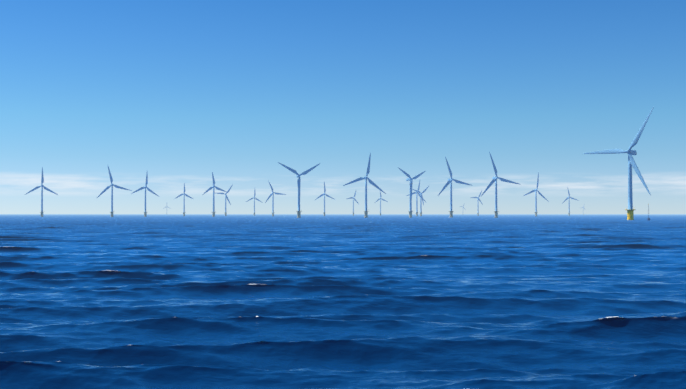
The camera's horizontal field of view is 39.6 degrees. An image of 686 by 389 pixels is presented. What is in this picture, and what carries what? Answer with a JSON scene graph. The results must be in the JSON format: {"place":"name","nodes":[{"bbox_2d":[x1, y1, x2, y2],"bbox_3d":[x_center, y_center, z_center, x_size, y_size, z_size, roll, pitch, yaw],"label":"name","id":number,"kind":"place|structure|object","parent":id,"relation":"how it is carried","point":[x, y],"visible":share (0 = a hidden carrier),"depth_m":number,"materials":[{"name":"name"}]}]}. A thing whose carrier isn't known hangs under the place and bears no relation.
{"place":"outdoors","nodes":[
{"label":"outdoors","id":0,"kind":"place"},
{"bbox_2d":[0,214,685,388],"bbox_3d":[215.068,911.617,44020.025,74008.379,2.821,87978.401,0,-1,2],"label":"sea","id":1,"kind":"structure","parent":0,"point":[341,301],"depth_m":94.94,"materials":[{"name":"liquid"}]},
{"bbox_2d":[25,167,57,216],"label":"turbine","id":2,"kind":"object","parent":1,"relation":"in","point":[42,186],"visible":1,"depth_m":3060.27,"materials":[{"name":"paint"}]},
{"bbox_2d":[96,164,131,216],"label":"turbine","id":3,"kind":"object","parent":1,"relation":"in","point":[108,187],"visible":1,"depth_m":2959.06,"materials":[{"name":"paint"}]},
{"bbox_2d":[131,174,157,216],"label":"turbine","id":4,"kind":"object","parent":1,"relation":"in","point":[151,191],"visible":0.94,"depth_m":3218.93,"materials":[{"name":"paint"}]},
{"bbox_2d":[175,183,192,215],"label":"turbine","id":5,"kind":"object","parent":1,"relation":"in","point":[184,194],"visible":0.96,"depth_m":4254.97,"materials":[{"name":"paint"}]},
{"bbox_2d":[204,172,226,216],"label":"turbine","id":6,"kind":"object","parent":1,"relation":"in","point":[213,212],"visible":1,"depth_m":3141.07,"materials":[{"name":"paint"}]},
{"bbox_2d":[216,186,231,215],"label":"turbine","id":7,"kind":"object","parent":1,"relation":"in","point":[225,199],"visible":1,"depth_m":4376.68,"materials":[{"name":"paint"}]},
{"bbox_2d":[246,190,262,215],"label":"turbine","id":8,"kind":"object","parent":1,"relation":"in","point":[254,201],"visible":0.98,"depth_m":5247.89,"materials":[{"name":"paint"}]},
{"bbox_2d":[265,181,285,215],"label":"turbine","id":9,"kind":"object","parent":1,"relation":"in","point":[272,195],"visible":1,"depth_m":4062.35,"materials":[{"name":"paint"}]},
{"bbox_2d":[278,162,319,217],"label":"turbine","id":10,"kind":"object","parent":1,"relation":"in","point":[298,181],"visible":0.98,"depth_m":2247.98,"materials":[{"name":"paint"}]},
{"bbox_2d":[315,182,333,215],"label":"turbine","id":11,"kind":"object","parent":1,"relation":"in","point":[324,194],"visible":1,"depth_m":4296.87,"materials":[{"name":"paint"}]},
{"bbox_2d":[347,191,358,215],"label":"turbine","id":12,"kind":"object","parent":1,"relation":"in","point":[353,198],"visible":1,"depth_m":5326.86,"materials":[{"name":"paint"}]},
{"bbox_2d":[343,152,385,217],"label":"turbine","id":13,"kind":"object","parent":1,"relation":"in","point":[370,182],"visible":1,"depth_m":2374.47,"materials":[{"name":"paint"}]},
{"bbox_2d":[376,192,387,215],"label":"turbine","id":14,"kind":"object","parent":1,"relation":"in","point":[380,198],"visible":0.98,"depth_m":5526.24,"materials":[{"name":"paint"}]},
{"bbox_2d":[399,168,424,217],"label":"turbine","id":15,"kind":"object","parent":1,"relation":"in","point":[410,179],"visible":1,"depth_m":2494.12,"materials":[{"name":"paint"}]},
{"bbox_2d":[407,181,426,215],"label":"turbine","id":16,"kind":"object","parent":1,"relation":"in","point":[416,199],"visible":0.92,"depth_m":4042.56,"materials":[{"name":"paint"}]},
{"bbox_2d":[412,186,428,215],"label":"turbine","id":17,"kind":"object","parent":1,"relation":"in","point":[419,192],"visible":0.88,"depth_m":4219.70,"materials":[{"name":"paint"}]},
{"bbox_2d":[438,157,470,216],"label":"turbine","id":18,"kind":"object","parent":1,"relation":"in","point":[449,181],"visible":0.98,"depth_m":2512.64,"materials":[{"name":"paint"}]},
{"bbox_2d":[471,191,482,215],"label":"turbine","id":19,"kind":"object","parent":1,"relation":"in","point":[480,201],"visible":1,"depth_m":5302.51,"materials":[{"name":"paint"}]},
{"bbox_2d":[481,152,518,217],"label":"turbine","id":20,"kind":"object","parent":1,"relation":"in","point":[496,177],"visible":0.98,"depth_m":2382.98,"materials":[{"name":"paint"}]},
{"bbox_2d":[524,172,548,215],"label":"turbine","id":21,"kind":"object","parent":1,"relation":"in","point":[535,191],"visible":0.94,"depth_m":3617.97,"materials":[{"name":"paint"}]},
{"bbox_2d":[563,187,578,215],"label":"turbine","id":22,"kind":"object","parent":1,"relation":"in","point":[569,197],"visible":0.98,"depth_m":5097.33,"materials":[{"name":"paint"}]},
{"bbox_2d":[583,106,653,219],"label":"turbine","id":23,"kind":"object","parent":1,"relation":"in","point":[631,164],"visible":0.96,"depth_m":1393.66,"materials":[{"name":"paint"}]},
{"bbox_2d":[0,0,685,213],"label":"sky","id":24,"kind":"structure","parent":0,"point":[176,93],"materials":[{"name":"blue"}]}
]}

